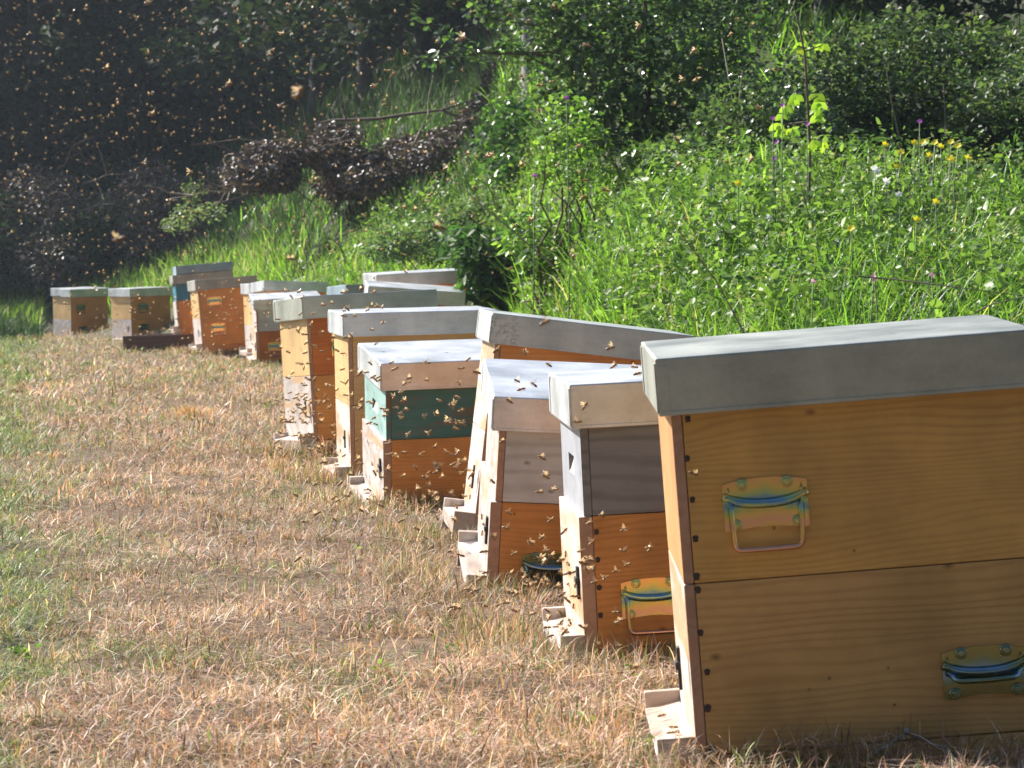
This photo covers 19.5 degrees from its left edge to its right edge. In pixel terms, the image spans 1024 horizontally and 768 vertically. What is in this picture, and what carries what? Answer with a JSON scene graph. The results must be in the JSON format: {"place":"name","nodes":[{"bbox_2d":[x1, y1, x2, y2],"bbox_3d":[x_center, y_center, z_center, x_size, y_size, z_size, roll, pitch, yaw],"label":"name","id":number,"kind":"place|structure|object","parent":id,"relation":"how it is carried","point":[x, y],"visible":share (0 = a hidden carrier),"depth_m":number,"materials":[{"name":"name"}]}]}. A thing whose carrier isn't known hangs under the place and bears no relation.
{"place":"outdoors","nodes":[
{"label":"outdoors","id":0,"kind":"place"},
{"bbox_2d":[0,334,104,767],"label":"edge grass","id":1,"kind":"structure","parent":0,"point":[12,544],"depth_m":6.90,"materials":[{"name":"green plant"}]},
{"bbox_2d":[0,184,251,339],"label":"shaded grass","id":2,"kind":"structure","parent":0,"point":[13,327],"depth_m":36.55,"materials":[{"name":"green plant"}]},
{"bbox_2d":[294,85,306,99],"bbox_3d":[-0.193,-0.264,2.693,0.011,0.016,0.018,44,21,8],"label":"honey bee","id":3,"kind":"object","parent":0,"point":[300,91],"visible":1,"depth_m":2.69,"materials":[{"name":"fur"}]},
{"bbox_2d":[0,0,752,533],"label":"bee swarm","id":4,"kind":"object","parent":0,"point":[276,248],"visible":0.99,"depth_m":12.03,"materials":[{"name":"fur"}]},
{"bbox_2d":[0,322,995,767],"bbox_3d":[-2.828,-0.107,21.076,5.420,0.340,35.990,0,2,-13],"label":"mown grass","id":5,"kind":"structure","parent":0,"point":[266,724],"depth_m":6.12,"materials":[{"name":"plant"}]},
{"bbox_2d":[0,0,1023,767],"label":"ground","id":6,"kind":"structure","parent":0,"point":[304,626],"depth_m":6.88,"materials":[{"name":"beige plant"}]},
{"bbox_2d":[6,643,42,657],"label":"seedling","id":7,"kind":"object","parent":6,"relation":"on","point":[17,649],"visible":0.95,"depth_m":5.42,"materials":[{"name":"green plant"}]},
{"bbox_2d":[0,74,55,154],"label":"forest tree","id":8,"kind":"object","parent":6,"relation":"on","point":[11,120],"visible":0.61,"depth_m":47.33,"materials":[{"name":"green plant"}]},
{"bbox_2d":[9,0,46,35],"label":"forest tree","id":9,"kind":"object","parent":6,"relation":"on","point":[15,13],"visible":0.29,"depth_m":51.80,"materials":[{"name":"green plant"}]},
{"bbox_2d":[0,189,85,301],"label":"shaded bush","id":10,"kind":"object","parent":6,"relation":"on","point":[15,279],"visible":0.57,"depth_m":38.37,"materials":[{"name":"green plant"}]},
{"bbox_2d":[0,0,85,167],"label":"forest tree","id":11,"kind":"object","parent":6,"relation":"on","point":[20,92],"visible":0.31,"depth_m":48.15,"materials":[{"name":"green plant"}]},
{"bbox_2d":[51,287,108,335],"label":"beehive","id":12,"kind":"object","parent":6,"relation":"on","point":[86,303],"visible":0.77,"depth_m":35.32,"materials":[{"name":"orange wood"}]},
{"bbox_2d":[0,0,194,175],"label":"forest tree","id":13,"kind":"object","parent":6,"relation":"on","point":[6,38],"visible":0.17,"depth_m":49.98,"materials":[{"name":"green plant"}]},
{"bbox_2d":[41,210,155,286],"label":"shaded bush","id":14,"kind":"object","parent":6,"relation":"on","point":[98,258],"visible":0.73,"depth_m":37.94,"materials":[{"name":"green plant"}]},
{"bbox_2d":[0,0,200,193],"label":"forest tree","id":15,"kind":"object","parent":6,"relation":"on","point":[30,148],"visible":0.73,"depth_m":46.79,"materials":[{"name":"green plant"}]},
{"bbox_2d":[10,1,196,134],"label":"forest tree","id":16,"kind":"object","parent":6,"relation":"on","point":[56,50],"visible":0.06,"depth_m":54.79,"materials":[{"name":"green plant"}]},
{"bbox_2d":[0,132,250,295],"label":"brush pile","id":17,"kind":"object","parent":6,"relation":"on","point":[40,181],"visible":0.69,"depth_m":38.01,"materials":[{"name":"brown plant"}]},
{"bbox_2d":[108,287,171,340],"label":"beehive","id":18,"kind":"object","parent":6,"relation":"on","point":[126,324],"visible":0.89,"depth_m":32.50,"materials":[{"name":"orange wood"}]},
{"bbox_2d":[0,0,294,167],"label":"forest tree","id":19,"kind":"object","parent":6,"relation":"on","point":[142,139],"visible":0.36,"depth_m":47.05,"materials":[{"name":"green plant"}]},
{"bbox_2d":[20,0,275,69],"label":"forest tree","id":20,"kind":"object","parent":6,"relation":"on","point":[52,39],"visible":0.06,"depth_m":54.82,"materials":[{"name":"green plant"}]},
{"bbox_2d":[135,333,171,335],"bbox_3d":[-2.904,-0.391,26.943,1.000,0.150,0.095,-2,2,-10],"label":"timber bearer","id":21,"kind":"object","parent":6,"relation":"on","point":[155,334],"visible":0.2,"depth_m":26.84,"materials":[{"name":"grey wood"}]},
{"bbox_2d":[169,261,232,333],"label":"beehive","id":22,"kind":"object","parent":21,"relation":"on","point":[181,294],"visible":0.55,"depth_m":26.59,"materials":[{"name":"blue paint"}]},
{"bbox_2d":[122,334,194,352],"bbox_3d":[-2.968,-0.368,26.544,1.000,0.150,0.095,-2,2,-10],"label":"timber bearer","id":23,"kind":"object","parent":6,"relation":"on","point":[145,342],"visible":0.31,"depth_m":26.46,"materials":[{"name":"brown wood"}]},
{"bbox_2d":[43,0,289,116],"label":"forest tree","id":24,"kind":"object","parent":6,"relation":"on","point":[59,21],"visible":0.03,"depth_m":50.21,"materials":[{"name":"green plant"}]},
{"bbox_2d":[67,1,276,80],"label":"forest tree","id":25,"kind":"object","parent":6,"relation":"on","point":[97,39],"visible":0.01,"depth_m":52.47,"materials":[{"name":"green plant"}]},
{"bbox_2d":[161,404,218,420],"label":"straw tuft","id":26,"kind":"object","parent":6,"relation":"on","point":[183,412],"visible":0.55,"depth_m":14.19,"materials":[{"name":"beige plant"}]},
{"bbox_2d":[43,0,346,145],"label":"forest tree","id":27,"kind":"object","parent":6,"relation":"on","point":[215,113],"visible":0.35,"depth_m":47.27,"materials":[{"name":"green plant"}]},
{"bbox_2d":[160,177,231,263],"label":"young shrub","id":28,"kind":"object","parent":6,"relation":"on","point":[192,216],"visible":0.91,"depth_m":34.96,"materials":[{"name":"green plant"}]},
{"bbox_2d":[187,275,256,353],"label":"beehive","id":29,"kind":"object","parent":6,"relation":"on","point":[216,289],"visible":0.87,"depth_m":25.67,"materials":[{"name":"orange wood"}]},
{"bbox_2d":[0,1,468,207],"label":"undergrowth","id":30,"kind":"object","parent":6,"relation":"on","point":[250,114],"visible":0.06,"depth_m":46.73,"materials":[{"name":"green plant"}]},
{"bbox_2d":[102,0,371,100],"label":"forest tree","id":31,"kind":"object","parent":6,"relation":"on","point":[134,42],"visible":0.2,"depth_m":45.88,"materials":[{"name":"green plant"}]},
{"bbox_2d":[0,221,480,325],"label":"bank grass","id":32,"kind":"structure","parent":6,"relation":"on","point":[239,261],"depth_m":32.10,"materials":[{"name":"green plant"}]},
{"bbox_2d":[239,281,312,357],"bbox_3d":[-1.983,-0.539,24.992,0.579,0.622,0.454,-3,3,-14],"label":"beehive","id":33,"kind":"object","parent":6,"relation":"on","point":[245,292],"visible":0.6,"depth_m":24.95,"materials":[{"name":"beige wood"}]},
{"bbox_2d":[247,291,319,364],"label":"beehive","id":34,"kind":"object","parent":6,"relation":"on","point":[264,338],"visible":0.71,"depth_m":23.31,"materials":[{"name":"white paint"}]},
{"bbox_2d":[246,280,328,359],"bbox_3d":[-1.840,-0.498,24.308,0.579,0.661,0.454,1,-1,-19],"label":"beehive","id":35,"kind":"object","parent":6,"relation":"on","point":[279,286],"visible":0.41,"depth_m":24.12,"materials":[{"name":"grey wood"}]},
{"bbox_2d":[161,0,444,115],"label":"forest tree","id":36,"kind":"object","parent":6,"relation":"on","point":[203,90],"visible":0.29,"depth_m":42.41,"materials":[{"name":"green plant"}]},
{"bbox_2d":[138,0,472,103],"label":"forest tree","id":37,"kind":"object","parent":6,"relation":"on","point":[365,49],"visible":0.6,"depth_m":39.32,"materials":[{"name":"green plant"}]},
{"bbox_2d":[216,0,446,77],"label":"forest tree","id":38,"kind":"object","parent":6,"relation":"on","point":[422,41],"visible":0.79,"depth_m":37.80,"materials":[{"name":"green plant"}]},
{"bbox_2d":[146,1,518,220],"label":"brush pile","id":39,"kind":"object","parent":6,"relation":"on","point":[333,180],"visible":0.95,"depth_m":28.25,"materials":[{"name":"brown plant"}]},
{"bbox_2d":[300,77,471,128],"bbox_3d":[-1.173,-2.693,29.311,1.884,0.679,0.233,0,2,6],"label":"dead branch","id":40,"kind":"object","parent":39,"relation":"on","point":[344,119],"visible":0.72,"depth_m":29.40,"materials":[{"name":"brown wood"}]},
{"bbox_2d":[327,284,363,294],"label":"beehive","id":41,"kind":"object","parent":6,"relation":"on","point":[350,288],"visible":0.16,"depth_m":21.37,"materials":[{"name":"grey wood"}]},
{"bbox_2d":[273,289,437,454],"bbox_3d":[-0.618,-0.044,11.635,0.579,0.608,0.454,-4,1,-19],"label":"beehive","id":42,"kind":"object","parent":6,"relation":"on","point":[320,368],"visible":0.22,"depth_m":11.41,"materials":[{"name":"orange wood"}]},
{"bbox_2d":[322,306,497,480],"bbox_3d":[-0.365,0.045,10.467,0.579,0.614,0.454,-2,3,-10],"label":"beehive","id":43,"kind":"object","parent":6,"relation":"on","point":[427,323],"visible":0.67,"depth_m":10.24,"materials":[{"name":"beige wood"}]},
{"bbox_2d":[364,280,465,306],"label":"beehive","id":44,"kind":"object","parent":6,"relation":"on","point":[447,296],"visible":0.22,"depth_m":16.45,"materials":[{"name":"grey wood"}]},
{"bbox_2d":[349,339,481,508],"bbox_3d":[-0.202,0.148,9.419,0.579,0.516,0.454,-2,9,-12],"label":"beehive","id":45,"kind":"object","parent":6,"relation":"on","point":[442,373],"visible":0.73,"depth_m":9.20,"materials":[{"name":"teal paint"}]},
{"bbox_2d":[363,268,467,305],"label":"beehive","id":46,"kind":"object","parent":6,"relation":"on","point":[444,277],"visible":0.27,"depth_m":17.15,"materials":[{"name":"grey wood"}]},
{"bbox_2d":[357,189,501,270],"bbox_3d":[-0.428,-0.846,21.659,1.470,1.214,0.918,-1,2,-19],"label":"leafy shrub","id":47,"kind":"object","parent":6,"relation":"on","point":[408,246],"visible":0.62,"depth_m":21.54,"materials":[{"name":"green plant"}]},
{"bbox_2d":[368,0,491,48],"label":"forest tree","id":48,"kind":"object","parent":6,"relation":"on","point":[379,5],"visible":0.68,"depth_m":35.53,"materials":[{"name":"green plant"}]},
{"bbox_2d":[360,0,517,9],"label":"forest tree","id":49,"kind":"object","parent":6,"relation":"on","point":[449,3],"visible":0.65,"depth_m":29.80,"materials":[{"name":"green plant"}]},
{"bbox_2d":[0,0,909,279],"bbox_3d":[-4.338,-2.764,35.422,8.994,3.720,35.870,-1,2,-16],"label":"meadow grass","id":50,"kind":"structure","parent":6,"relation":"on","point":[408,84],"depth_m":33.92,"materials":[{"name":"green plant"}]},
{"bbox_2d":[428,221,535,311],"bbox_3d":[-0.096,-0.462,16.748,0.774,0.909,0.841,0,2,0],"label":"nettle clump","id":51,"kind":"object","parent":6,"relation":"on","point":[474,261],"visible":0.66,"depth_m":16.51,"materials":[{"name":"green plant"}]},
{"bbox_2d":[467,91,544,217],"bbox_3d":[0.134,-1.595,20.734,0.899,0.922,1.177,0,2,0],"label":"dark shrub","id":52,"kind":"object","parent":6,"relation":"on","point":[491,132],"visible":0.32,"depth_m":20.62,"materials":[{"name":"green plant"}]},
{"bbox_2d":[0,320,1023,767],"bbox_3d":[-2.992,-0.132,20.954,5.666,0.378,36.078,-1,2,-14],"label":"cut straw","id":53,"kind":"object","parent":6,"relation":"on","point":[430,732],"visible":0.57,"depth_m":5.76,"materials":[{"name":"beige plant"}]},
{"bbox_2d":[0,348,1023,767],"bbox_3d":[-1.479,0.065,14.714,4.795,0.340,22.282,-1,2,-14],"label":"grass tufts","id":54,"kind":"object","parent":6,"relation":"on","point":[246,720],"visible":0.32,"depth_m":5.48,"materials":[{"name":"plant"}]},
{"bbox_2d":[25,0,1023,336],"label":"tall grass","id":55,"kind":"structure","parent":6,"relation":"on","point":[795,324],"depth_m":12.39,"materials":[{"name":"green plant"}]},
{"bbox_2d":[461,186,556,268],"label":"dry twig","id":56,"kind":"object","parent":55,"relation":"on","point":[543,257],"visible":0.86,"depth_m":13.39,"materials":[{"name":"brown wood"}]},
{"bbox_2d":[665,211,744,333],"bbox_3d":[0.626,-0.349,9.485,0.338,0.400,0.027,-2,3,-37],"label":"dry twig","id":57,"kind":"object","parent":55,"relation":"on","point":[712,276],"visible":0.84,"depth_m":9.49,"materials":[{"name":"brown wood"}]},
{"bbox_2d":[858,276,1022,295],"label":"dry twig","id":58,"kind":"object","parent":55,"relation":"on","point":[929,283],"visible":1,"depth_m":9.59,"materials":[{"name":"wood"}]},
{"bbox_2d":[521,0,541,101],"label":"grey tree","id":59,"kind":"object","parent":6,"relation":"on","point":[524,36],"visible":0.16,"depth_m":22.46,"materials":[{"name":"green plant"}]},
{"bbox_2d":[532,173,536,314],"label":"purple flower","id":60,"kind":"object","parent":6,"relation":"on","point":[534,175],"visible":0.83,"depth_m":11.99,"materials":[{"name":"purple plant"}]},
{"bbox_2d":[488,203,592,316],"bbox_3d":[0.195,-0.572,14.998,0.640,0.696,0.860,0,2,0],"label":"nettle clump","id":61,"kind":"object","parent":6,"relation":"on","point":[538,234],"visible":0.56,"depth_m":14.83,"materials":[{"name":"green plant"}]},
{"bbox_2d":[457,358,641,595],"bbox_3d":[0.182,0.237,6.821,0.579,0.497,0.454,2,11,-4],"label":"beehive","id":62,"kind":"object","parent":6,"relation":"on","point":[526,425],"visible":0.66,"depth_m":6.62,"materials":[{"name":"white paint"}]},
{"bbox_2d":[564,95,569,318],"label":"purple flower","id":63,"kind":"object","parent":6,"relation":"on","point":[566,97],"visible":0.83,"depth_m":11.98,"materials":[{"name":"purple plant"}]},
{"bbox_2d":[441,309,694,541],"bbox_3d":[0.141,0.136,8.067,0.579,0.617,0.454,6,2,-5],"label":"beehive","id":64,"kind":"object","parent":6,"relation":"on","point":[510,335],"visible":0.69,"depth_m":7.84,"materials":[{"name":"orange wood"}]},
{"bbox_2d":[516,87,632,309],"bbox_3d":[0.315,-0.907,14.554,0.449,1.097,0.667,-1,2,-29],"label":"lime shrub","id":65,"kind":"object","parent":6,"relation":"on","point":[576,132],"visible":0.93,"depth_m":14.56,"materials":[{"name":"green plant"}]},
{"bbox_2d":[570,711,595,725],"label":"seedling","id":66,"kind":"object","parent":6,"relation":"on","point":[580,713],"visible":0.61,"depth_m":4.57,"materials":[{"name":"green plant"}]},
{"bbox_2d":[400,0,783,171],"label":"glossy shrub","id":67,"kind":"object","parent":6,"relation":"on","point":[571,59],"visible":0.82,"depth_m":15.47,"materials":[{"name":"green plant"}]},
{"bbox_2d":[542,367,675,663],"bbox_3d":[0.352,0.252,5.744,0.579,0.554,0.454,-3,3,-4],"label":"beehive","id":68,"kind":"object","parent":6,"relation":"on","point":[611,460],"visible":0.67,"depth_m":5.53,"materials":[{"name":"white paint"}]},
{"bbox_2d":[272,0,1023,335],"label":"bank weeds","id":69,"kind":"object","parent":6,"relation":"on","point":[720,240],"visible":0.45,"depth_m":12.12,"materials":[{"name":"green plant"}]},
{"bbox_2d":[734,180,741,299],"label":"yellow flower","id":70,"kind":"object","parent":6,"relation":"on","point":[737,182],"visible":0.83,"depth_m":11.60,"materials":[{"name":"yellow plant"}]},
{"bbox_2d":[608,44,873,177],"bbox_3d":[1.113,-1.303,14.717,1.300,0.781,1.112,0,2,0],"label":"bramble bush","id":71,"kind":"object","parent":6,"relation":"on","point":[750,115],"visible":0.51,"depth_m":14.50,"materials":[{"name":"green plant"}]},
{"bbox_2d":[621,0,919,26],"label":"forest tree","id":72,"kind":"object","parent":6,"relation":"on","point":[823,3],"visible":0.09,"depth_m":20.15,"materials":[{"name":"green plant"}]},
{"bbox_2d":[770,116,774,241],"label":"purple flower","id":73,"kind":"object","parent":6,"relation":"on","point":[772,117],"visible":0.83,"depth_m":11.97,"materials":[{"name":"purple plant"}]},
{"bbox_2d":[774,139,778,244],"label":"purple flower","id":74,"kind":"object","parent":6,"relation":"on","point":[776,141],"visible":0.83,"depth_m":11.98,"materials":[{"name":"purple plant"}]},
{"bbox_2d":[780,103,784,240],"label":"purple flower","id":75,"kind":"object","parent":6,"relation":"on","point":[782,105],"visible":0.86,"depth_m":11.98,"materials":[{"name":"purple plant"}]},
{"bbox_2d":[769,12,830,200],"bbox_3d":[1.175,-1.014,12.162,0.257,1.016,0.183,0,2,0],"label":"sapling","id":76,"kind":"object","parent":6,"relation":"on","point":[794,100],"visible":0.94,"depth_m":12.15,"materials":[{"name":"green plant"}]},
{"bbox_2d":[805,122,809,229],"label":"purple flower","id":77,"kind":"object","parent":6,"relation":"on","point":[807,123],"visible":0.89,"depth_m":11.97,"materials":[{"name":"purple plant"}]},
{"bbox_2d":[811,279,814,327],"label":"pink flower","id":78,"kind":"object","parent":6,"relation":"on","point":[813,281],"visible":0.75,"depth_m":10.00,"materials":[{"name":"pink plant"}]},
{"bbox_2d":[640,314,1023,767],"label":"beehive","id":79,"kind":"object","parent":6,"relation":"on","point":[844,509],"visible":0.94,"depth_m":4.22,"materials":[{"name":"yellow wood"}]},
{"bbox_2d":[847,224,854,306],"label":"yellow flower","id":80,"kind":"object","parent":6,"relation":"on","point":[850,228],"visible":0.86,"depth_m":10.77,"materials":[{"name":"yellow plant"}]},
{"bbox_2d":[770,0,942,34],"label":"forest tree","id":81,"kind":"object","parent":6,"relation":"on","point":[857,5],"visible":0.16,"depth_m":20.31,"materials":[{"name":"green plant"}]},
{"bbox_2d":[870,274,875,322],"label":"pink flower","id":82,"kind":"object","parent":6,"relation":"on","point":[873,275],"visible":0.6,"depth_m":9.99,"materials":[{"name":"pink plant"}]},
{"bbox_2d":[871,165,880,234],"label":"white flower","id":83,"kind":"object","parent":6,"relation":"on","point":[874,168],"visible":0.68,"depth_m":11.58,"materials":[{"name":"white plant"}]},
{"bbox_2d":[882,141,888,229],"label":"yellow flower","id":84,"kind":"object","parent":6,"relation":"on","point":[885,143],"visible":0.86,"depth_m":12.33,"materials":[{"name":"yellow plant"}]},
{"bbox_2d":[883,177,893,254],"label":"white flower","id":85,"kind":"object","parent":6,"relation":"on","point":[886,180],"visible":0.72,"depth_m":11.58,"materials":[{"name":"white plant"}]},
{"bbox_2d":[886,70,899,136],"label":"dry twig","id":86,"kind":"object","parent":6,"relation":"on","point":[893,108],"visible":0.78,"depth_m":14.38,"materials":[{"name":"brown wood"}]},
{"bbox_2d":[893,163,900,259],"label":"yellow flower","id":87,"kind":"object","parent":6,"relation":"on","point":[897,165],"visible":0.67,"depth_m":11.92,"materials":[{"name":"yellow plant"}]},
{"bbox_2d":[800,0,1023,161],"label":"bramble bush","id":88,"kind":"object","parent":6,"relation":"on","point":[894,63],"visible":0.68,"depth_m":15.26,"materials":[{"name":"green plant"}]},
{"bbox_2d":[911,139,917,214],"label":"yellow flower","id":89,"kind":"object","parent":6,"relation":"on","point":[914,142],"visible":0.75,"depth_m":12.36,"materials":[{"name":"yellow plant"}]},
{"bbox_2d":[913,215,920,294],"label":"yellow flower","id":90,"kind":"object","parent":6,"relation":"on","point":[916,218],"visible":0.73,"depth_m":10.94,"materials":[{"name":"yellow plant"}]},
{"bbox_2d":[917,119,921,230],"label":"purple flower","id":91,"kind":"object","parent":6,"relation":"on","point":[919,121],"visible":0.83,"depth_m":11.97,"materials":[{"name":"purple plant"}]},
{"bbox_2d":[920,139,925,221],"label":"yellow flower","id":92,"kind":"object","parent":6,"relation":"on","point":[922,141],"visible":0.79,"depth_m":12.37,"materials":[{"name":"yellow plant"}]},
{"bbox_2d":[926,152,936,237],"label":"yellow flower","id":93,"kind":"object","parent":6,"relation":"on","point":[929,154],"visible":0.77,"depth_m":12.12,"materials":[{"name":"yellow plant"}]},
{"bbox_2d":[931,139,937,220],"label":"yellow flower","id":94,"kind":"object","parent":6,"relation":"on","point":[934,142],"visible":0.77,"depth_m":12.36,"materials":[{"name":"yellow plant"}]},
{"bbox_2d":[933,198,939,273],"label":"yellow flower","id":95,"kind":"object","parent":6,"relation":"on","point":[935,201],"visible":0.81,"depth_m":11.26,"materials":[{"name":"yellow plant"}]},
{"bbox_2d":[938,143,944,230],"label":"yellow flower","id":96,"kind":"object","parent":6,"relation":"on","point":[941,146],"visible":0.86,"depth_m":12.29,"materials":[{"name":"yellow plant"}]},
{"bbox_2d":[863,0,1023,35],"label":"forest tree","id":97,"kind":"object","parent":6,"relation":"on","point":[992,13],"visible":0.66,"depth_m":19.16,"materials":[{"name":"green plant"}]},
{"bbox_2d":[946,155,952,242],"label":"yellow flower","id":98,"kind":"object","parent":6,"relation":"on","point":[948,156],"visible":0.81,"depth_m":12.08,"materials":[{"name":"yellow plant"}]},
{"bbox_2d":[947,138,953,224],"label":"yellow flower","id":99,"kind":"object","parent":6,"relation":"on","point":[950,141],"visible":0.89,"depth_m":12.38,"materials":[{"name":"yellow plant"}]},
{"bbox_2d":[949,156,956,215],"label":"yellow flower","id":100,"kind":"object","parent":6,"relation":"on","point":[952,159],"visible":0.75,"depth_m":12.04,"materials":[{"name":"yellow plant"}]},
{"bbox_2d":[952,142,960,238],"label":"yellow flower","id":101,"kind":"object","parent":6,"relation":"on","point":[957,145],"visible":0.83,"depth_m":12.30,"materials":[{"name":"yellow plant"}]},
{"bbox_2d":[965,154,971,240],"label":"yellow flower","id":102,"kind":"object","parent":6,"relation":"on","point":[967,157],"visible":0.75,"depth_m":12.08,"materials":[{"name":"yellow plant"}]},
{"bbox_2d":[942,18,1023,185],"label":"bramble bush","id":103,"kind":"object","parent":6,"relation":"on","point":[981,110],"visible":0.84,"depth_m":14.49,"materials":[{"name":"green plant"}]},
{"bbox_2d":[974,297,1023,313],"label":"dry twig","id":104,"kind":"object","parent":6,"relation":"on","point":[995,303],"visible":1,"depth_m":9.00,"materials":[{"name":"brown wood"}]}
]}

